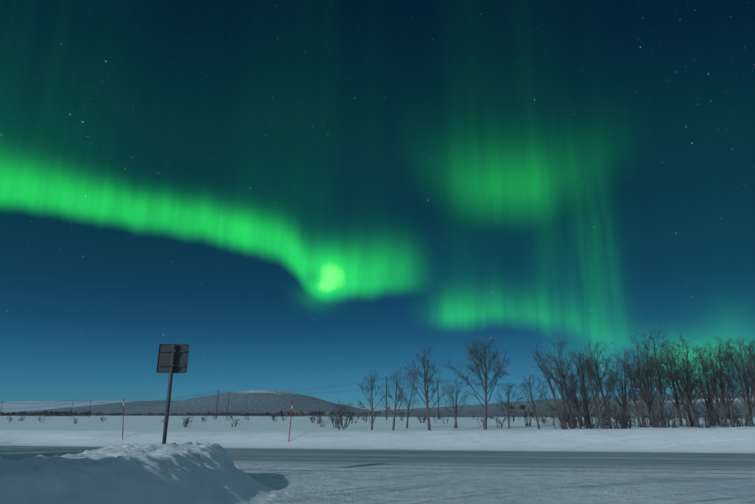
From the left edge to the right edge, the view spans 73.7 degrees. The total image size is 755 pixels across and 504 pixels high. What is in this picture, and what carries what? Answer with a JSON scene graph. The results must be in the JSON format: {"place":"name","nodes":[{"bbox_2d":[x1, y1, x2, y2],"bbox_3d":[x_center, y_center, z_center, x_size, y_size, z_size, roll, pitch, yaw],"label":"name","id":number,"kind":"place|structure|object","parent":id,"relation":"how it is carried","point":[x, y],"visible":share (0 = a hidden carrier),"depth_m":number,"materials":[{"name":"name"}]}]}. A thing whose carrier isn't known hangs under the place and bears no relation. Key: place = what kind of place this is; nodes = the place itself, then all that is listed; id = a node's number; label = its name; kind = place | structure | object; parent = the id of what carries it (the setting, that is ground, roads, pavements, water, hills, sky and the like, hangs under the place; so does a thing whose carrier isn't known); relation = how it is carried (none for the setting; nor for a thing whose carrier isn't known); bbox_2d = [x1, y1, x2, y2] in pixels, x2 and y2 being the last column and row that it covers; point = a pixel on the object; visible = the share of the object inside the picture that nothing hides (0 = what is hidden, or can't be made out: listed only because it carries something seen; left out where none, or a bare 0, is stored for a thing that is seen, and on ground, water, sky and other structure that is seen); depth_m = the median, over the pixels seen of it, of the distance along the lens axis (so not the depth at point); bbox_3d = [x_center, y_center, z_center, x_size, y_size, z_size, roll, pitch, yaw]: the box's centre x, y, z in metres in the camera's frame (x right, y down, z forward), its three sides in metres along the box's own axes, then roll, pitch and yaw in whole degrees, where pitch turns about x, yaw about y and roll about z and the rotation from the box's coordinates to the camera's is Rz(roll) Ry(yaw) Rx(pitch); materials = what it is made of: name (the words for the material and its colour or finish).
{"place":"outdoors","nodes":[
{"label":"outdoors","id":0,"kind":"place"},
{"bbox_2d":[0,401,132,412],"bbox_3d":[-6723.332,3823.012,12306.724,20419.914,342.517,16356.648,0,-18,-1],"label":"hill","id":1,"kind":"structure","parent":0,"point":[27,405],"depth_m":10028.73,"materials":[{"name":"white snow"}]},
{"bbox_2d":[4,400,177,414],"bbox_3d":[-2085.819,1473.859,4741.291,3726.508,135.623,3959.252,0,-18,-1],"label":"hill ridge","id":2,"kind":"structure","parent":0,"point":[111,407],"depth_m":3991.25,"materials":[{"name":"white snow"}]},
{"bbox_2d":[92,390,370,415],"bbox_3d":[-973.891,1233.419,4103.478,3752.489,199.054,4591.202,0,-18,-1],"label":"fell","id":3,"kind":"structure","parent":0,"point":[263,401],"depth_m":3324.25,"materials":[{"name":"white"}]},
{"bbox_2d":[0,445,754,503],"bbox_3d":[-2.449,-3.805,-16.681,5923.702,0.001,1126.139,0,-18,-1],"label":"road","id":4,"kind":"structure","parent":0,"point":[354,476],"depth_m":13.56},
{"bbox_2d":[0,441,296,503],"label":"snow mound","id":5,"kind":"object","parent":4,"relation":"on","point":[187,472],"visible":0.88,"depth_m":7.60,"materials":[{"name":"white snow"}]},
{"bbox_2d":[156,344,188,443],"bbox_3d":[-4.734,3.536,11.353,0.660,2.897,0.122,4,-18,-15],"label":"road sign","id":6,"kind":"object","parent":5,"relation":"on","point":[172,358],"visible":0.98,"depth_m":11.69,"materials":[{"name":"metal"}]},
{"bbox_2d":[0,416,754,452],"bbox_3d":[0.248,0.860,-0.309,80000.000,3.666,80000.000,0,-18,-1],"label":"snow ground","id":7,"kind":"structure","parent":0,"point":[469,433],"depth_m":26.63,"materials":[{"name":"white snow"}]},
{"bbox_2d":[122,397,123,439],"bbox_3d":[-13.852,9.280,27.404,0.058,2.650,0.058,-6,-18,-3],"label":"snow stake","id":8,"kind":"object","parent":7,"relation":"on","point":[123,418],"visible":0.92,"depth_m":27.46,"materials":[{"name":"red plastic"}]},
{"bbox_2d":[0,410,528,415],"bbox_3d":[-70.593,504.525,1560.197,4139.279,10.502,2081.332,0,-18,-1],"label":"birch woods","id":9,"kind":"object","parent":7,"relation":"on","point":[54,414],"visible":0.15,"depth_m":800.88,"materials":[{"name":"brown plant"}]},
{"bbox_2d":[6,403,560,427],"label":"scrub bushes","id":10,"kind":"object","parent":7,"relation":"on","point":[317,419],"visible":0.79,"depth_m":49.05,"materials":[{"name":"brown plant"}]},
{"bbox_2d":[288,400,292,441],"bbox_3d":[-4.519,8.985,26.073,0.058,2.500,0.058,3,-18,0],"label":"snow stake","id":11,"kind":"object","parent":7,"relation":"on","point":[290,420],"visible":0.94,"depth_m":26.13,"materials":[{"name":"red plastic"}]},
{"bbox_2d":[357,369,390,429],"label":"birch","id":12,"kind":"object","parent":7,"relation":"on","point":[372,398],"visible":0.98,"depth_m":41.27,"materials":[{"name":"brown plant"}]},
{"bbox_2d":[381,377,386,419],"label":"power line pole","id":13,"kind":"object","parent":7,"relation":"on","point":[386,398],"visible":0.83,"depth_m":109.41,"materials":[{"name":"brown wood"}]},
{"bbox_2d":[0,376,699,403],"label":"power line wires","id":14,"kind":"object","parent":13,"relation":"attached to","point":[269,392],"visible":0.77,"depth_m":156.22,"materials":[{"name":"grey metal"}]},
{"bbox_2d":[379,366,409,429],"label":"birch","id":15,"kind":"object","parent":7,"relation":"on","point":[396,399],"visible":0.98,"depth_m":40.49,"materials":[{"name":"brown plant"}]},
{"bbox_2d":[397,378,418,427],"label":"birch","id":16,"kind":"object","parent":7,"relation":"on","point":[408,407],"visible":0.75,"depth_m":44.05,"materials":[{"name":"brown plant"}]},
{"bbox_2d":[401,345,453,429],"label":"birch","id":17,"kind":"object","parent":7,"relation":"on","point":[429,381],"visible":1,"depth_m":35.07,"materials":[{"name":"brown plant"}]},
{"bbox_2d":[435,379,441,419],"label":"power line pole","id":18,"kind":"object","parent":7,"relation":"on","point":[438,398],"visible":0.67,"depth_m":117.33,"materials":[{"name":"brown wood"}]},
{"bbox_2d":[0,379,750,409],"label":"power line wires","id":19,"kind":"object","parent":18,"relation":"attached to","point":[249,393],"visible":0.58,"depth_m":185.66,"materials":[{"name":"grey metal"}]},
{"bbox_2d":[441,378,473,427],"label":"birch","id":20,"kind":"object","parent":7,"relation":"on","point":[455,413],"visible":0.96,"depth_m":42.06,"materials":[{"name":"brown plant"}]},
{"bbox_2d":[438,333,511,429],"bbox_3d":[7.523,9.610,37.020,4.620,7.195,5.156,9,-20,-25],"label":"birch","id":21,"kind":"object","parent":7,"relation":"on","point":[479,365],"visible":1,"depth_m":36.41,"materials":[{"name":"brown plant"}]},
{"bbox_2d":[211,399,753,428],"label":"scrub bushes","id":22,"kind":"object","parent":7,"relation":"on","point":[708,424],"visible":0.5,"depth_m":32.21,"materials":[{"name":"brown plant"}]},
{"bbox_2d":[230,406,738,420],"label":"scrub bushes","id":23,"kind":"object","parent":7,"relation":"on","point":[362,415],"visible":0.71,"depth_m":99.82,"materials":[{"name":"brown plant"}]},
{"bbox_2d":[493,382,524,427],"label":"birch","id":24,"kind":"object","parent":7,"relation":"on","point":[508,399],"visible":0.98,"depth_m":39.35,"materials":[{"name":"brown plant"}]},
{"bbox_2d":[516,369,548,428],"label":"birch","id":25,"kind":"object","parent":7,"relation":"on","point":[532,398],"visible":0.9,"depth_m":36.54,"materials":[{"name":"brown plant"}]},
{"bbox_2d":[330,393,750,429],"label":"scrub bushes","id":26,"kind":"object","parent":7,"relation":"on","point":[621,423],"visible":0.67,"depth_m":33.51,"materials":[{"name":"brown plant"}]},
{"bbox_2d":[527,335,585,428],"bbox_3d":[12.957,9.224,36.031,4.285,7.167,3.575,0,-18,-1],"label":"birch","id":27,"kind":"object","parent":7,"relation":"on","point":[550,373],"visible":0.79,"depth_m":36.28,"materials":[{"name":"brown plant"}]},
{"bbox_2d":[537,357,577,428],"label":"birch","id":28,"kind":"object","parent":7,"relation":"on","point":[561,390],"visible":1,"depth_m":33.19,"materials":[{"name":"brown plant"}]},
{"bbox_2d":[556,361,591,425],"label":"birch","id":29,"kind":"object","parent":7,"relation":"on","point":[575,401],"visible":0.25,"depth_m":42.44,"materials":[{"name":"brown plant"}]},
{"bbox_2d":[560,347,607,427],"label":"birch","id":30,"kind":"object","parent":7,"relation":"on","point":[585,404],"visible":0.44,"depth_m":37.70,"materials":[{"name":"brown plant"}]},
{"bbox_2d":[570,352,619,428],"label":"birch","id":31,"kind":"object","parent":7,"relation":"on","point":[597,394],"visible":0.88,"depth_m":33.75,"materials":[{"name":"brown plant"}]},
{"bbox_2d":[567,341,633,428],"bbox_3d":[15.232,9.068,34.681,4.753,6.524,3.495,0,-18,-1],"label":"birch","id":32,"kind":"object","parent":7,"relation":"on","point":[601,390],"visible":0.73,"depth_m":34.59,"materials":[{"name":"brown plant"}]},
{"bbox_2d":[601,347,641,426],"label":"birch","id":33,"kind":"object","parent":7,"relation":"on","point":[622,393],"visible":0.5,"depth_m":38.60,"materials":[{"name":"brown plant"}]},
{"bbox_2d":[604,343,661,426],"bbox_3d":[18.843,9.547,36.224,4.365,6.398,3.214,6,-19,-17],"label":"birch","id":34,"kind":"object","parent":7,"relation":"on","point":[634,395],"visible":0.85,"depth_m":35.89,"materials":[{"name":"brown plant"}]},
{"bbox_2d":[618,339,675,426],"bbox_3d":[20.202,9.711,37.095,3.978,6.631,4.195,0,-18,-1],"label":"birch","id":35,"kind":"object","parent":7,"relation":"on","point":[651,411],"visible":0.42,"depth_m":36.75,"materials":[{"name":"brown plant"}]},
{"bbox_2d":[631,366,670,424],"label":"birch","id":36,"kind":"object","parent":7,"relation":"on","point":[651,393],"visible":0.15,"depth_m":44.51,"materials":[{"name":"brown plant"}]},
{"bbox_2d":[624,329,679,427],"bbox_3d":[19.781,8.882,35.385,4.746,7.147,3.765,17,-24,-41],"label":"birch","id":37,"kind":"object","parent":7,"relation":"on","point":[658,370],"visible":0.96,"depth_m":34.97,"materials":[{"name":"brown plant"}]},
{"bbox_2d":[650,342,700,426],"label":"birch","id":38,"kind":"object","parent":7,"relation":"on","point":[678,407],"visible":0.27,"depth_m":38.35,"materials":[{"name":"brown plant"}]},
{"bbox_2d":[658,348,716,426],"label":"birch","id":39,"kind":"object","parent":7,"relation":"on","point":[680,391],"visible":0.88,"depth_m":35.22,"materials":[{"name":"brown plant"}]},
{"bbox_2d":[661,329,719,426],"bbox_3d":[22.875,9.327,36.877,3.998,7.260,4.121,0,-18,-1],"label":"birch","id":40,"kind":"object","parent":7,"relation":"on","point":[687,377],"visible":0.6,"depth_m":36.51,"materials":[{"name":"brown plant"}]},
{"bbox_2d":[678,342,729,425],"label":"birch","id":41,"kind":"object","parent":7,"relation":"on","point":[709,402],"visible":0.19,"depth_m":39.81,"materials":[{"name":"brown plant"}]},
{"bbox_2d":[684,335,747,426],"bbox_3d":[25.402,9.634,37.393,3.347,7.054,4.301,13,-22,-36],"label":"birch","id":42,"kind":"object","parent":7,"relation":"on","point":[718,407],"visible":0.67,"depth_m":37.45,"materials":[{"name":"brown plant"}]},
{"bbox_2d":[697,364,738,424],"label":"birch","id":43,"kind":"object","parent":7,"relation":"on","point":[725,397],"visible":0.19,"depth_m":45.05,"materials":[{"name":"brown plant"}]},
{"bbox_2d":[701,347,751,426],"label":"birch","id":44,"kind":"object","parent":7,"relation":"on","point":[730,404],"visible":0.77,"depth_m":36.03,"materials":[{"name":"brown plant"}]},
{"bbox_2d":[711,338,754,426],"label":"birch","id":45,"kind":"object","parent":7,"relation":"on","point":[750,371],"visible":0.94,"depth_m":35.35,"materials":[{"name":"brown plant"}]},
{"bbox_2d":[714,333,754,426],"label":"birch","id":46,"kind":"object","parent":7,"relation":"on","point":[750,397],"visible":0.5,"depth_m":37.28,"materials":[{"name":"brown plant"}]},
{"bbox_2d":[736,341,754,399],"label":"birch","id":47,"kind":"object","parent":7,"relation":"on","point":[746,364],"visible":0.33,"depth_m":39.99,"materials":[{"name":"brown plant"}]},
{"bbox_2d":[0,0,754,405],"label":"sky","id":48,"kind":"structure","parent":0,"point":[298,195],"materials":[{"name":"blue"}]},
{"bbox_2d":[351,406,447,410],"bbox_3d":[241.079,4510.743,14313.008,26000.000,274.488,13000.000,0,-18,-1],"label":"hill","id":49,"kind":"structure","parent":0,"point":[381,408],"depth_m":12678.83,"materials":[{"name":"grey"}]},
{"bbox_2d":[182,392,752,415],"bbox_3d":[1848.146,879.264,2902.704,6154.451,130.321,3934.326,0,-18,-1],"label":"hill ridge","id":50,"kind":"structure","parent":0,"point":[480,406],"depth_m":2494.10,"materials":[{"name":"white snow"}]},
{"bbox_2d":[268,397,754,417],"bbox_3d":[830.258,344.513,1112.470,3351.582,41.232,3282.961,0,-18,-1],"label":"hill slope","id":51,"kind":"structure","parent":0,"point":[739,405],"depth_m":577.84,"materials":[{"name":"white snow"}]}
]}

